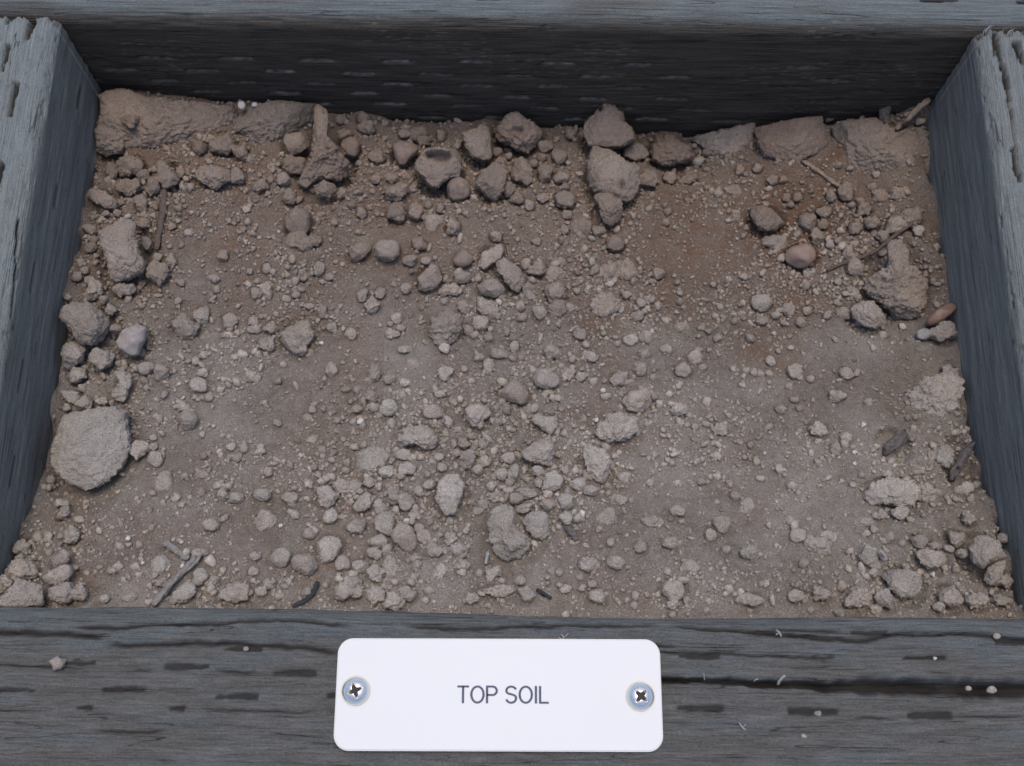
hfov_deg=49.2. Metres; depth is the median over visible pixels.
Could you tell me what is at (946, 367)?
soil clod
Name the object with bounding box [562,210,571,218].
pebble
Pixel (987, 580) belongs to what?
soil clod
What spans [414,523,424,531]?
pebble
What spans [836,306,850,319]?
pebble
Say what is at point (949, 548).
pebble
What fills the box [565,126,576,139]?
soil clod
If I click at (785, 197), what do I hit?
soil clod
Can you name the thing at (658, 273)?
pebble
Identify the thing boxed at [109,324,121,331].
pebble
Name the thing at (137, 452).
soil clod
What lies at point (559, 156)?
pebble
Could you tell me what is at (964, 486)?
pebble
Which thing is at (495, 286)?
pebble
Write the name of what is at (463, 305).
soil clod
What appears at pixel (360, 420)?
white grit
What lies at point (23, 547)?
soil clod
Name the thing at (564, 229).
pebble
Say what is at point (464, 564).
soil clod
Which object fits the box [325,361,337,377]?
pebble
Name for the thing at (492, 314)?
soil clod
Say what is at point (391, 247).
pebble
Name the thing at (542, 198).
pebble
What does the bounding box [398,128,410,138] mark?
pebble
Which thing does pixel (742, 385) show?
pebble
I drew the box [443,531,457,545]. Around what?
soil clod
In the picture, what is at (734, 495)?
pebble
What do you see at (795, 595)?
pebble
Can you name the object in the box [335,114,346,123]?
pebble
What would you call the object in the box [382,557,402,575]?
soil clod
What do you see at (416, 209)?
pebble
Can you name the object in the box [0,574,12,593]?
soil clod
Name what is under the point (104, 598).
pebble
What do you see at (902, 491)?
soil clod
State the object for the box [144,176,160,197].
soil clod
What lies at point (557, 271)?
soil clod
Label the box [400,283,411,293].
pebble
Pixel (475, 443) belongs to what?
pebble
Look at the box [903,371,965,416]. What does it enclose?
soil clod
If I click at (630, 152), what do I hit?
soil clod
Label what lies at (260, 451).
soil clod
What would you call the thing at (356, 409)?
pebble
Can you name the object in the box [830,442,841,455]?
pebble
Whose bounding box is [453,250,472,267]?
pebble
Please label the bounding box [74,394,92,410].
soil clod
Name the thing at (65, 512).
soil clod
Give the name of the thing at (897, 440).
bark chip
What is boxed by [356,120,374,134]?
soil clod
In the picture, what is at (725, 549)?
pebble
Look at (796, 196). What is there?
soil clod
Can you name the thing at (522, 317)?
soil clod
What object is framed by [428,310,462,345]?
soil clod
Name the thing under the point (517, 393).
pebble
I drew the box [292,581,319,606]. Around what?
twig
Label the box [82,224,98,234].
soil clod
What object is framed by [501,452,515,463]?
pebble
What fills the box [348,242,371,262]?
soil clod
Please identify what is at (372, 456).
soil clod
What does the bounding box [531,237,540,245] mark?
pebble
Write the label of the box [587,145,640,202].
soil clod
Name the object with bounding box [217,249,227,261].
pebble
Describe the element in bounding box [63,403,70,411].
pebble
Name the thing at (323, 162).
soil clod
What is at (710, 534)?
pebble
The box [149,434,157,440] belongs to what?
pebble
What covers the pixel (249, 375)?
pebble
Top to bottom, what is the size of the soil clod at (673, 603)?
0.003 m
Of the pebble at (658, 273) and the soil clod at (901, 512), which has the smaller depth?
the soil clod at (901, 512)
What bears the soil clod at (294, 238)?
on the soil at (268, 541)
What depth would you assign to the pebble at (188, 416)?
0.31 m
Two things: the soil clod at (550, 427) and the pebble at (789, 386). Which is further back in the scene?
the pebble at (789, 386)
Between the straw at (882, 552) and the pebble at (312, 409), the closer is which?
the straw at (882, 552)
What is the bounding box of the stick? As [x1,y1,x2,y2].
[151,555,201,606]
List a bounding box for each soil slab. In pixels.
[96,88,237,150]
[230,100,316,142]
[692,123,755,154]
[754,116,827,161]
[831,117,929,177]
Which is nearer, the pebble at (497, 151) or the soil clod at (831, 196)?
the soil clod at (831, 196)
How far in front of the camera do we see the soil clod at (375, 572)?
0.28 m
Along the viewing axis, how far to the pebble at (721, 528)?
0.30 m
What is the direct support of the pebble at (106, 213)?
on the soil at (268, 541)
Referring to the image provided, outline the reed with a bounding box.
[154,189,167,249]
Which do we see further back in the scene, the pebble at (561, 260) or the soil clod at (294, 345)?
the pebble at (561, 260)
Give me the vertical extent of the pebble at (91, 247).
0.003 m
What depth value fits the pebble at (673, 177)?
0.37 m
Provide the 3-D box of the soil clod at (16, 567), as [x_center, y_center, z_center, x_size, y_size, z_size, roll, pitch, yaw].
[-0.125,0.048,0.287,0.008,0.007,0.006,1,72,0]
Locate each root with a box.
[826,222,913,271]
[894,98,931,130]
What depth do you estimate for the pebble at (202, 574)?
0.28 m
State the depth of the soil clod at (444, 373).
0.33 m
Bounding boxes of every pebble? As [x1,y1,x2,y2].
[42,564,72,584]
[45,484,51,490]
[46,475,54,483]
[49,656,66,670]
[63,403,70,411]
[71,272,81,281]
[80,266,88,274]
[84,276,94,284]
[85,242,97,252]
[99,594,109,603]
[102,210,109,216]
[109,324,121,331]
[113,209,121,216]
[116,324,146,356]
[122,594,137,601]
[136,169,149,179]
[136,362,153,375]
[141,236,151,249]
[147,451,163,467]
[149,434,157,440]
[149,443,157,450]
[151,555,169,573]
[153,253,162,260]
[154,470,173,491]
[168,222,175,229]
[175,279,184,285]
[176,167,186,177]
[177,409,197,430]
[189,377,207,392]
[191,357,199,364]
[193,568,208,581]
[195,470,208,478]
[202,518,219,531]
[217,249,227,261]
[222,312,237,327]
[225,442,236,450]
[228,492,244,503]
[238,101,244,108]
[239,443,248,452]
[242,206,250,212]
[245,370,255,381]
[247,326,254,333]
[248,566,259,575]
[249,551,261,560]
[253,488,270,501]
[255,586,266,595]
[261,281,272,300]
[262,263,271,273]
[264,323,278,333]
[264,467,272,476]
[270,547,290,567]
[273,419,281,426]
[276,172,290,185]
[279,361,286,366]
[281,295,291,302]
[283,132,309,154]
[285,207,310,232]
[291,554,317,575]
[292,291,300,298]
[302,413,312,420]
[303,527,315,539]
[304,303,313,309]
[306,435,318,443]
[308,234,321,246]
[308,405,315,413]
[313,261,324,276]
[317,536,341,562]
[323,508,337,523]
[325,273,333,280]
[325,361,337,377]
[326,322,336,331]
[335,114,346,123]
[335,555,350,570]
[340,137,359,157]
[344,328,356,339]
[350,405,362,412]
[351,560,368,573]
[356,207,366,218]
[363,477,374,487]
[366,547,381,559]
[369,402,379,411]
[369,534,387,547]
[370,174,380,183]
[374,239,399,261]
[375,287,386,298]
[375,482,381,491]
[375,511,394,535]
[378,465,393,477]
[379,398,397,416]
[383,374,395,383]
[386,321,392,327]
[390,312,401,323]
[391,523,416,549]
[392,141,417,165]
[394,449,410,459]
[396,324,406,331]
[397,345,411,353]
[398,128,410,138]
[398,462,415,474]
[398,492,413,510]
[399,378,410,386]
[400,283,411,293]
[406,358,419,368]
[408,203,422,220]
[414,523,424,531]
[416,529,431,542]
[420,257,430,264]
[423,403,442,418]
[423,479,435,489]
[424,201,431,209]
[424,214,443,231]
[433,453,443,461]
[437,203,444,212]
[437,463,446,471]
[439,343,449,353]
[447,177,470,201]
[452,449,460,456]
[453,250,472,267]
[454,271,471,283]
[454,426,462,431]
[461,365,467,371]
[462,526,469,533]
[471,464,482,475]
[472,440,478,446]
[473,506,486,515]
[474,353,483,361]
[476,498,488,508]
[478,278,504,297]
[479,455,490,467]
[483,358,494,372]
[486,481,494,490]
[489,230,501,241]
[489,492,502,499]
[492,147,501,156]
[496,468,507,480]
[501,379,527,404]
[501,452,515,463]
[503,487,509,493]
[504,152,512,159]
[509,341,518,352]
[509,492,523,504]
[514,575,525,585]
[515,301,524,310]
[521,258,530,269]
[522,283,534,291]
[525,200,533,210]
[527,292,535,300]
[529,160,537,167]
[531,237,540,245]
[533,306,546,319]
[533,368,559,389]
[534,479,542,488]
[536,193,548,202]
[537,153,546,161]
[538,140,552,153]
[544,345,561,358]
[546,566,557,575]
[551,149,566,164]
[553,171,568,182]
[557,257,565,266]
[558,493,572,509]
[559,224,568,234]
[559,584,571,593]
[561,467,569,474]
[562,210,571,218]
[570,216,591,235]
[582,485,597,495]
[585,351,598,362]
[588,589,604,603]
[596,506,617,524]
[601,392,610,399]
[606,235,624,251]
[606,537,614,546]
[606,556,624,569]
[617,472,630,480]
[623,334,637,345]
[630,310,643,321]
[634,540,646,552]
[636,298,646,307]
[638,330,652,343]
[645,479,653,485]
[652,267,665,279]
[660,344,670,353]
[662,580,684,600]
[663,171,675,183]
[665,174,677,181]
[669,505,679,516]
[673,322,689,330]
[674,505,685,516]
[675,362,691,377]
[681,559,699,573]
[687,350,701,364]
[692,156,704,166]
[697,477,705,485]
[698,364,706,370]
[701,148,711,156]
[705,528,716,540]
[712,515,730,533]
[721,545,731,554]
[725,184,741,195]
[730,213,740,220]
[730,491,739,500]
[734,592,763,606]
[735,164,743,176]
[738,382,745,388]
[739,497,755,514]
[741,367,749,374]
[750,294,772,311]
[750,368,756,376]
[752,163,762,172]
[765,356,775,366]
[765,370,773,377]
[766,174,777,185]
[771,311,779,318]
[775,405,787,414]
[782,303,794,316]
[785,244,815,267]
[785,383,792,388]
[788,589,803,602]
[789,527,805,542]
[795,316,806,327]
[798,558,808,568]
[802,307,811,315]
[806,375,814,382]
[814,711,820,715]
[817,219,828,229]
[820,530,836,542]
[822,311,831,319]
[825,239,834,248]
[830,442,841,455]
[834,278,841,285]
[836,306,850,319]
[837,181,852,200]
[838,367,853,379]
[840,432,852,442]
[847,257,863,276]
[849,482,856,487]
[850,240,858,248]
[854,515,876,526]
[863,529,870,536]
[868,568,877,576]
[870,525,878,533]
[885,532,894,541]
[912,225,924,237]
[915,118,925,125]
[916,328,930,339]
[926,303,956,325]
[932,601,944,611]
[938,586,963,607]
[942,545,954,552]
[954,481,973,493]
[955,549,967,558]
[973,481,979,488]
[986,686,996,692]
[993,633,1000,638]
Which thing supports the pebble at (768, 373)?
on the soil at (268, 541)
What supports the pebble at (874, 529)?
on the soil at (268, 541)
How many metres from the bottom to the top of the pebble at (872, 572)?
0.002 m
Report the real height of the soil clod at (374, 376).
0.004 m
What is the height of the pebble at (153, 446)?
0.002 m
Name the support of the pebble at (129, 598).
on the soil at (268, 541)
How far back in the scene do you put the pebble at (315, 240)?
0.34 m
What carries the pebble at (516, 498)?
on the soil at (268, 541)
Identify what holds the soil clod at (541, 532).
on the soil at (268, 541)
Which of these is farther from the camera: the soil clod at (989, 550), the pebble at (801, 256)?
the pebble at (801, 256)
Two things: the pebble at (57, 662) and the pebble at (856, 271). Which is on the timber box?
the pebble at (57, 662)
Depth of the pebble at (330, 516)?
0.30 m
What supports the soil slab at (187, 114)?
on the soil at (268, 541)
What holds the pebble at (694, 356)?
on the soil at (268, 541)
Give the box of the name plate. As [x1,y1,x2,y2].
[334,638,662,751]
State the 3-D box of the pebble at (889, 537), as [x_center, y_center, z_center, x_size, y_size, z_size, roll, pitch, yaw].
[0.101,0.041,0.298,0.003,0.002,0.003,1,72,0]
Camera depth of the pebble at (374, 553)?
0.29 m
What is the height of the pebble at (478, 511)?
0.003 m
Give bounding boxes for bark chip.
[878,106,890,124]
[882,429,907,456]
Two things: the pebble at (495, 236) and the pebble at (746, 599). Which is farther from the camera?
the pebble at (495, 236)
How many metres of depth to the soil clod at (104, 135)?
0.35 m
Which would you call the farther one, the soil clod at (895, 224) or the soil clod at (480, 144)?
the soil clod at (480, 144)
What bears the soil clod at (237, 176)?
on the soil at (268, 541)
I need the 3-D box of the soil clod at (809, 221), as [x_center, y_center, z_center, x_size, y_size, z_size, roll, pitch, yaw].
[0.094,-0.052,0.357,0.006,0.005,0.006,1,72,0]
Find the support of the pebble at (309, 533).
on the soil at (268, 541)
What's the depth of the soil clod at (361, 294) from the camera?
0.34 m
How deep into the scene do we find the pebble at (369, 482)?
0.30 m
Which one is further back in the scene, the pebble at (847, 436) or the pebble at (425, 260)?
the pebble at (425, 260)
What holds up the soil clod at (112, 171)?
on the soil at (268, 541)
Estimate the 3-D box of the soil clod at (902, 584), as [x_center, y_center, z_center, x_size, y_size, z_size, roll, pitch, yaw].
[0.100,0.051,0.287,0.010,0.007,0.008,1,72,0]
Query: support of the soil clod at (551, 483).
on the soil at (268, 541)
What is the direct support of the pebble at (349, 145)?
on the soil at (268, 541)
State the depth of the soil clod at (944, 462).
0.31 m
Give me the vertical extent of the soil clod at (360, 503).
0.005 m
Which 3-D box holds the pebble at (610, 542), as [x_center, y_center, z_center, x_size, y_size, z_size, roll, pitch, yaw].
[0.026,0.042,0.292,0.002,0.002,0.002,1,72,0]
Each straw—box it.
[484,551,489,563]
[878,549,886,556]
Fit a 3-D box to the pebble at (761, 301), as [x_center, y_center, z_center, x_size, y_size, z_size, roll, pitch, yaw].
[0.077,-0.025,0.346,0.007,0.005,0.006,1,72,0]
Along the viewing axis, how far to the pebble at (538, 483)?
0.30 m
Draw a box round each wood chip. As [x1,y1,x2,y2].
[162,539,189,560]
[949,441,974,481]
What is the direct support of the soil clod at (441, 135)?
on the soil at (268, 541)
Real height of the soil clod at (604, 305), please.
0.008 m
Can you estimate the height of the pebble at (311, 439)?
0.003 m
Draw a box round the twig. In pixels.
[564,525,578,541]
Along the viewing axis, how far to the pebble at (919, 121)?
0.36 m
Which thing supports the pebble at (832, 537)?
on the soil at (268, 541)
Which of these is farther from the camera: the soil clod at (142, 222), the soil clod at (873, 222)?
the soil clod at (873, 222)
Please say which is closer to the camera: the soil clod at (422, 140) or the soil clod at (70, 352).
the soil clod at (70, 352)
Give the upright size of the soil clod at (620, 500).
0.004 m
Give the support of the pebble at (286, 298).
on the soil at (268, 541)
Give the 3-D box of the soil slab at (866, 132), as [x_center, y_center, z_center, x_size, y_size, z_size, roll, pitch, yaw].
[0.121,-0.076,0.362,0.033,0.012,0.020,1,72,0]
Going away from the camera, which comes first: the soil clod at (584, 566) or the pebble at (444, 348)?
the soil clod at (584, 566)
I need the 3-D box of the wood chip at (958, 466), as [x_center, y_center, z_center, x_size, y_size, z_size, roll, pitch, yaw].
[0.126,0.022,0.314,0.007,0.004,0.011,1,72,0]
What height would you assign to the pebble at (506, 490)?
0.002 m
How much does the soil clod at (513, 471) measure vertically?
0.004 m
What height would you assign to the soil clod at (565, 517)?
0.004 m
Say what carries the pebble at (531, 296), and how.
on the soil at (268, 541)
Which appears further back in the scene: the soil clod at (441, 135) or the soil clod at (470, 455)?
the soil clod at (441, 135)
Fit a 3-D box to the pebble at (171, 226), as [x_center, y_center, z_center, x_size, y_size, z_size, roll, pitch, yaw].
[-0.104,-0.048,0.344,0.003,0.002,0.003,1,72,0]
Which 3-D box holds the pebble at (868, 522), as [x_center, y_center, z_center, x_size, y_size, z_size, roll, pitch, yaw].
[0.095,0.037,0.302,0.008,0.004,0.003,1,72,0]
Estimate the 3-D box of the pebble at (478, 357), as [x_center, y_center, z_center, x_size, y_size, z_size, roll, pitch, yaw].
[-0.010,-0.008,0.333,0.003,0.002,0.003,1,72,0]
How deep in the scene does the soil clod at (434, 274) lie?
0.34 m
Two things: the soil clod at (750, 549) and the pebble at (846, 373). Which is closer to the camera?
the soil clod at (750, 549)
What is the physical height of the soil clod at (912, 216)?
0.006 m
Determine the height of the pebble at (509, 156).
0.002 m
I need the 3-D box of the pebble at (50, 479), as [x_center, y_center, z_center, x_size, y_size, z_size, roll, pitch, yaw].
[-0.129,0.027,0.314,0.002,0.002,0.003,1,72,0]
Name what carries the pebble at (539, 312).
on the soil at (268, 541)
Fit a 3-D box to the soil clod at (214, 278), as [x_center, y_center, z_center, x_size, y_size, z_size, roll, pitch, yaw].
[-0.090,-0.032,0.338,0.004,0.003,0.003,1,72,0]
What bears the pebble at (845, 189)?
on the soil at (268, 541)
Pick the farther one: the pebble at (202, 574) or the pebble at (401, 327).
the pebble at (401, 327)
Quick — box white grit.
[357,418,364,423]
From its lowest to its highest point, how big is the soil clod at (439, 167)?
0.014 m
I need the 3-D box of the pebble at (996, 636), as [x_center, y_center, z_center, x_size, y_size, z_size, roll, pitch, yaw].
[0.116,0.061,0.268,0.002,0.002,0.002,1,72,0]
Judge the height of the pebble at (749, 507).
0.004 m
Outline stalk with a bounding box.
[801,160,839,186]
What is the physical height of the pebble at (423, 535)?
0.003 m
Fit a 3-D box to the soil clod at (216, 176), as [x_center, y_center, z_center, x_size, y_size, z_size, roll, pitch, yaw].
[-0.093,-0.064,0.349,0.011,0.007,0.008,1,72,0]
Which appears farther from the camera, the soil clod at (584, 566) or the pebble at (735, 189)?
the pebble at (735, 189)
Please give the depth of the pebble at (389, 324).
0.34 m
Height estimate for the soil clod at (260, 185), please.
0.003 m
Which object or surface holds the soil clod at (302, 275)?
on the soil at (268, 541)
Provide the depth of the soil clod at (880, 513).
0.30 m
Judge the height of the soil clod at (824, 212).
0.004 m
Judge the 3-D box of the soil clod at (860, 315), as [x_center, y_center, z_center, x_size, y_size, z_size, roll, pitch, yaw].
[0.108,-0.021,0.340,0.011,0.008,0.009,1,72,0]
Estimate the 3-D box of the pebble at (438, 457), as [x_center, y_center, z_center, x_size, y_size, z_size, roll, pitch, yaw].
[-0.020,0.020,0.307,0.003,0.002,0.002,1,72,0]
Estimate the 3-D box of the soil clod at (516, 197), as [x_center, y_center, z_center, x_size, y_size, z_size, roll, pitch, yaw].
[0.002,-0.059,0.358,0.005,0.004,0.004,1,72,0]
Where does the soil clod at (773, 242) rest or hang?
on the soil at (268, 541)
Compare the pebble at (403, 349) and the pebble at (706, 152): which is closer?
the pebble at (403, 349)
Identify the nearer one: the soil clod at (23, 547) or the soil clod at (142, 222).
the soil clod at (23, 547)
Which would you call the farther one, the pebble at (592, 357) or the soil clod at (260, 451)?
the pebble at (592, 357)
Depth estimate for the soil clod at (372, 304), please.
0.34 m
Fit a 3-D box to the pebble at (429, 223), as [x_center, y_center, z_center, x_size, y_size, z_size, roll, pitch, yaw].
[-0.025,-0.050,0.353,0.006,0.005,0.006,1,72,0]
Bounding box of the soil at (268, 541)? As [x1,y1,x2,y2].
[0,91,1023,618]
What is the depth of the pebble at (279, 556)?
0.29 m
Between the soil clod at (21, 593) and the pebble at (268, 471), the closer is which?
the soil clod at (21, 593)
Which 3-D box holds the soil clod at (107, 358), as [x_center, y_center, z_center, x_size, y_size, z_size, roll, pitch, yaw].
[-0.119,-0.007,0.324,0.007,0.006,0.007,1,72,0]
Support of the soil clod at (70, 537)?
on the soil at (268, 541)
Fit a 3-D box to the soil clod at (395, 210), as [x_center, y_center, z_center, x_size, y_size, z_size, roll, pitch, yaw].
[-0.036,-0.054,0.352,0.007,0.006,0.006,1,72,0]
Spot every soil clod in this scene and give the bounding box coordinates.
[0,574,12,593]
[0,579,44,606]
[7,558,38,580]
[12,539,31,556]
[48,581,74,603]
[50,406,130,490]
[50,549,70,567]
[54,498,68,506]
[56,505,71,519]
[59,301,109,345]
[60,341,85,369]
[60,390,80,403]
[62,525,80,544]
[68,367,86,382]
[70,582,87,601]
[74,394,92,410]
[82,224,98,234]
[86,279,103,300]
[87,188,119,209]
[88,347,114,370]
[94,123,124,157]
[98,217,147,281]
[100,397,107,404]
[104,303,116,316]
[106,162,118,180]
[107,567,119,573]
[112,283,136,297]
[112,369,132,402]
[115,178,142,196]
[116,155,144,177]
[120,115,138,131]
[129,440,150,460]
[133,194,149,212]
[135,217,150,228]
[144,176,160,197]
[146,259,169,287]
[153,364,169,381]
[154,576,170,586]
[156,159,180,188]
[166,253,176,271]
[169,581,195,603]
[172,313,199,339]
[175,401,191,411]
[191,139,207,155]
[191,548,209,556]
[193,306,209,325]
[195,164,230,190]
[206,274,219,283]
[208,133,234,155]
[217,488,228,501]
[218,581,248,603]
[230,167,244,183]
[232,144,247,162]
[248,316,259,325]
[251,287,262,299]
[252,178,268,191]
[255,443,266,456]
[255,509,277,530]
[258,336,274,353]
[262,579,276,589]
[280,320,314,357]
[281,154,307,175]
[282,188,295,204]
[282,492,298,506]
[286,231,312,251]
[297,268,307,281]
[298,104,351,188]
[314,180,336,197]
[316,485,339,508]
[317,304,327,318]
[332,478,362,494]
[334,575,364,600]
[336,128,352,139]
[337,187,347,198]
[346,518,366,534]
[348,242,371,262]
[352,492,374,512]
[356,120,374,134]
[356,288,367,302]
[356,447,388,472]
[357,111,370,123]
[364,295,380,314]
[364,390,378,402]
[366,564,384,582]
[366,585,385,606]
[367,149,385,164]
[367,360,381,384]
[372,498,388,514]
[381,591,405,611]
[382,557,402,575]
[385,172,399,183]
[385,182,408,201]
[385,328,400,339]
[386,202,406,223]
[387,484,400,505]
[396,472,405,479]
[398,423,437,450]
[398,585,416,601]
[401,254,416,266]
[408,126,427,141]
[412,237,426,250]
[412,560,421,570]
[414,146,461,189]
[414,485,423,496]
[417,135,431,146]
[417,264,442,291]
[426,542,443,557]
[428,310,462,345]
[434,390,445,397]
[434,563,447,579]
[435,473,464,515]
[436,129,445,142]
[437,366,453,381]
[438,282,462,295]
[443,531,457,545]
[444,415,453,428]
[446,217,459,234]
[449,542,467,559]
[453,558,470,570]
[457,300,470,312]
[458,437,470,449]
[458,448,476,471]
[461,123,492,161]
[463,324,473,337]
[465,403,490,429]
[465,592,478,604]
[472,316,488,332]
[475,162,506,202]
[477,296,495,315]
[478,584,515,596]
[480,243,503,270]
[484,306,499,321]
[485,565,501,581]
[487,503,529,561]
[490,347,508,358]
[493,111,542,154]
[496,257,524,292]
[504,181,514,197]
[507,464,519,480]
[509,192,524,203]
[511,156,532,186]
[516,313,526,321]
[516,503,534,513]
[517,585,535,602]
[518,487,537,499]
[520,435,554,467]
[521,510,549,540]
[526,260,546,276]
[531,413,558,434]
[532,465,545,476]
[537,163,552,183]
[539,499,555,509]
[543,265,565,282]
[543,470,563,491]
[544,281,565,303]
[546,299,566,317]
[554,190,576,209]
[559,510,572,524]
[562,367,575,381]
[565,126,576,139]
[568,478,585,490]
[572,327,586,339]
[575,372,585,381]
[578,556,596,572]
[583,103,635,149]
[583,443,611,483]
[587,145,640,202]
[591,226,606,236]
[591,291,621,319]
[594,192,622,225]
[595,412,638,443]
[600,261,620,278]
[609,371,628,386]
[609,494,627,505]
[620,259,637,280]
[620,290,632,299]
[622,142,648,160]
[622,387,651,412]
[633,362,646,376]
[637,349,650,358]
[639,169,657,186]
[641,515,663,526]
[648,134,694,166]
[661,536,677,548]
[666,598,679,609]
[668,536,678,546]
[671,402,687,415]
[681,170,698,184]
[711,422,727,436]
[739,544,757,559]
[750,205,784,231]
[755,315,768,325]
[762,234,786,251]
[781,193,790,201]
[786,363,802,380]
[792,192,802,202]
[798,212,816,231]
[803,535,831,555]
[808,420,827,436]
[810,227,823,245]
[812,586,830,600]
[815,206,831,218]
[825,189,836,201]
[829,389,846,402]
[842,244,852,259]
[843,587,869,608]
[848,222,862,234]
[849,286,859,301]
[851,300,885,328]
[856,201,872,215]
[857,545,878,568]
[862,239,927,320]
[863,476,920,506]
[864,216,880,228]
[871,188,887,201]
[871,508,887,519]
[873,588,893,609]
[875,230,889,242]
[880,568,921,599]
[885,215,907,233]
[888,186,908,200]
[890,505,909,519]
[899,206,923,228]
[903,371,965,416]
[910,535,927,548]
[914,549,947,569]
[918,482,942,501]
[927,541,942,550]
[929,321,957,341]
[930,444,953,468]
[942,364,959,374]
[948,530,965,548]
[961,512,976,526]
[964,592,989,608]
[968,535,1006,568]
[983,577,997,586]
[984,559,1006,581]
[990,594,1012,606]
[994,573,1013,588]
[997,533,1007,543]
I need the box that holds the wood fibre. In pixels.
[777,674,785,684]
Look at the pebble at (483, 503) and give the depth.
0.30 m
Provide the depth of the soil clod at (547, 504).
0.30 m
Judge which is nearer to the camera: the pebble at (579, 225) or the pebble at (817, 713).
the pebble at (817, 713)
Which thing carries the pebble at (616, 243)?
on the soil at (268, 541)
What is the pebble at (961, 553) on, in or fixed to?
on the soil at (268, 541)
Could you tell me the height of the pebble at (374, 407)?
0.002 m
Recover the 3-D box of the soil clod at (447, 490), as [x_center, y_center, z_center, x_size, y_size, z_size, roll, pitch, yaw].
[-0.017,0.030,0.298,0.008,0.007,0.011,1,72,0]
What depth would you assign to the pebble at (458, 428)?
0.31 m
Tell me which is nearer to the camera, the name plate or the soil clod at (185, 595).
the name plate
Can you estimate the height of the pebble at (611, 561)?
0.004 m
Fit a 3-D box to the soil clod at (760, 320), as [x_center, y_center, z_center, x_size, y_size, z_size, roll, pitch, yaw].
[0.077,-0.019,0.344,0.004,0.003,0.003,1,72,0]
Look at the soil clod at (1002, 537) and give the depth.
0.30 m
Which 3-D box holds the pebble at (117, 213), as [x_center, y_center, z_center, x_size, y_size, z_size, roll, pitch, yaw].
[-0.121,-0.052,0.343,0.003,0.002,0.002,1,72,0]
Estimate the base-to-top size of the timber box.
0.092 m
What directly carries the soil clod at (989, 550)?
on the soil at (268, 541)
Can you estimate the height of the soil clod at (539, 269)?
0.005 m
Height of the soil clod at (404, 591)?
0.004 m
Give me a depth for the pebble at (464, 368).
0.33 m
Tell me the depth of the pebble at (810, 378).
0.33 m
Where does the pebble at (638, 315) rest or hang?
on the soil at (268, 541)
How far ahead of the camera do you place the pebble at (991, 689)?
0.26 m
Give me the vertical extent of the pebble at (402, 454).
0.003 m
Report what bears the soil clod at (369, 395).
on the soil at (268, 541)
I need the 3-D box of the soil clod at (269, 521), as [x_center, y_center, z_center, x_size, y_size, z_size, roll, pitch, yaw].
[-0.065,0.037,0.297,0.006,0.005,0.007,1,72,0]
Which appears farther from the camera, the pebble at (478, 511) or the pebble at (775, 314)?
the pebble at (775, 314)
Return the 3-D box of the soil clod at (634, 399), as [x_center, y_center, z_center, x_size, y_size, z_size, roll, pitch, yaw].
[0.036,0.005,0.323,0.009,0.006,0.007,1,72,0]
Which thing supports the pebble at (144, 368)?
on the soil at (268, 541)
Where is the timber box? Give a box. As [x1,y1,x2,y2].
[0,0,1023,765]
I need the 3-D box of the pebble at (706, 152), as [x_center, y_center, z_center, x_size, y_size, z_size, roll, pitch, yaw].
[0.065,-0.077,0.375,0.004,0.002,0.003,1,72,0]
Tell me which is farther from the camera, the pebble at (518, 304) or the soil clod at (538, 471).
the pebble at (518, 304)
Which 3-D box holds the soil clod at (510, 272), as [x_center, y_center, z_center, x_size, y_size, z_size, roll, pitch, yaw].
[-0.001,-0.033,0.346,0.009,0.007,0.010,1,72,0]
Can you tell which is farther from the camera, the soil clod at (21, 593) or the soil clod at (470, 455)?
the soil clod at (470, 455)
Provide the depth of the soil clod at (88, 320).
0.32 m
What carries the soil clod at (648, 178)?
on the soil at (268, 541)
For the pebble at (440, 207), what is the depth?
0.35 m
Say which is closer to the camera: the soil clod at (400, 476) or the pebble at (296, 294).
the soil clod at (400, 476)
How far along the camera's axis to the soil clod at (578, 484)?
0.30 m
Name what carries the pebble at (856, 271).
on the soil at (268, 541)
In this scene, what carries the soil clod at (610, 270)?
on the soil at (268, 541)
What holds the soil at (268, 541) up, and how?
in the timber box
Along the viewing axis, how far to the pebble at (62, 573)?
0.28 m
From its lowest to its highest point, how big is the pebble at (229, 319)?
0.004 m
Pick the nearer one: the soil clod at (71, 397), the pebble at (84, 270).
the soil clod at (71, 397)
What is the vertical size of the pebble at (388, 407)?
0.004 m
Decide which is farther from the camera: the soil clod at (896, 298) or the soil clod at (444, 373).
the soil clod at (896, 298)
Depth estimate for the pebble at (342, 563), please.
0.29 m
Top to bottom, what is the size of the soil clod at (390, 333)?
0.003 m
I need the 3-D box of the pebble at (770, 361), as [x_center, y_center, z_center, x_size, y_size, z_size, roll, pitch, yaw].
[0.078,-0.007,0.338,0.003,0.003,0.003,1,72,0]
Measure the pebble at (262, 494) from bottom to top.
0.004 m
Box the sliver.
[536,588,551,598]
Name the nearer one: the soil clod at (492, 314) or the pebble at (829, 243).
the soil clod at (492, 314)
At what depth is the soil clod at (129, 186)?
0.34 m
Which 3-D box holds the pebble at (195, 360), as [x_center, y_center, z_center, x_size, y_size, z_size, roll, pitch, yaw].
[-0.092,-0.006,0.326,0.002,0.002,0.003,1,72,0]
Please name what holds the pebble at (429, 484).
on the soil at (268, 541)
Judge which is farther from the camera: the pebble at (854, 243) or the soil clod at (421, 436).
the pebble at (854, 243)
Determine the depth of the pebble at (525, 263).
0.35 m
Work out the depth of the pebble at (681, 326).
0.34 m
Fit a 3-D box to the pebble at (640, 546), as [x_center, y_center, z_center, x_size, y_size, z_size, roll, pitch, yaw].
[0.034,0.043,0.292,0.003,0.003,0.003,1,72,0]
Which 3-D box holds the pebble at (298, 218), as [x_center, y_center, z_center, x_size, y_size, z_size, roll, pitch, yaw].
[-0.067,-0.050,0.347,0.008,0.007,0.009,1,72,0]
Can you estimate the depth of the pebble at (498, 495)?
0.30 m
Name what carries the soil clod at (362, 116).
on the soil at (268, 541)

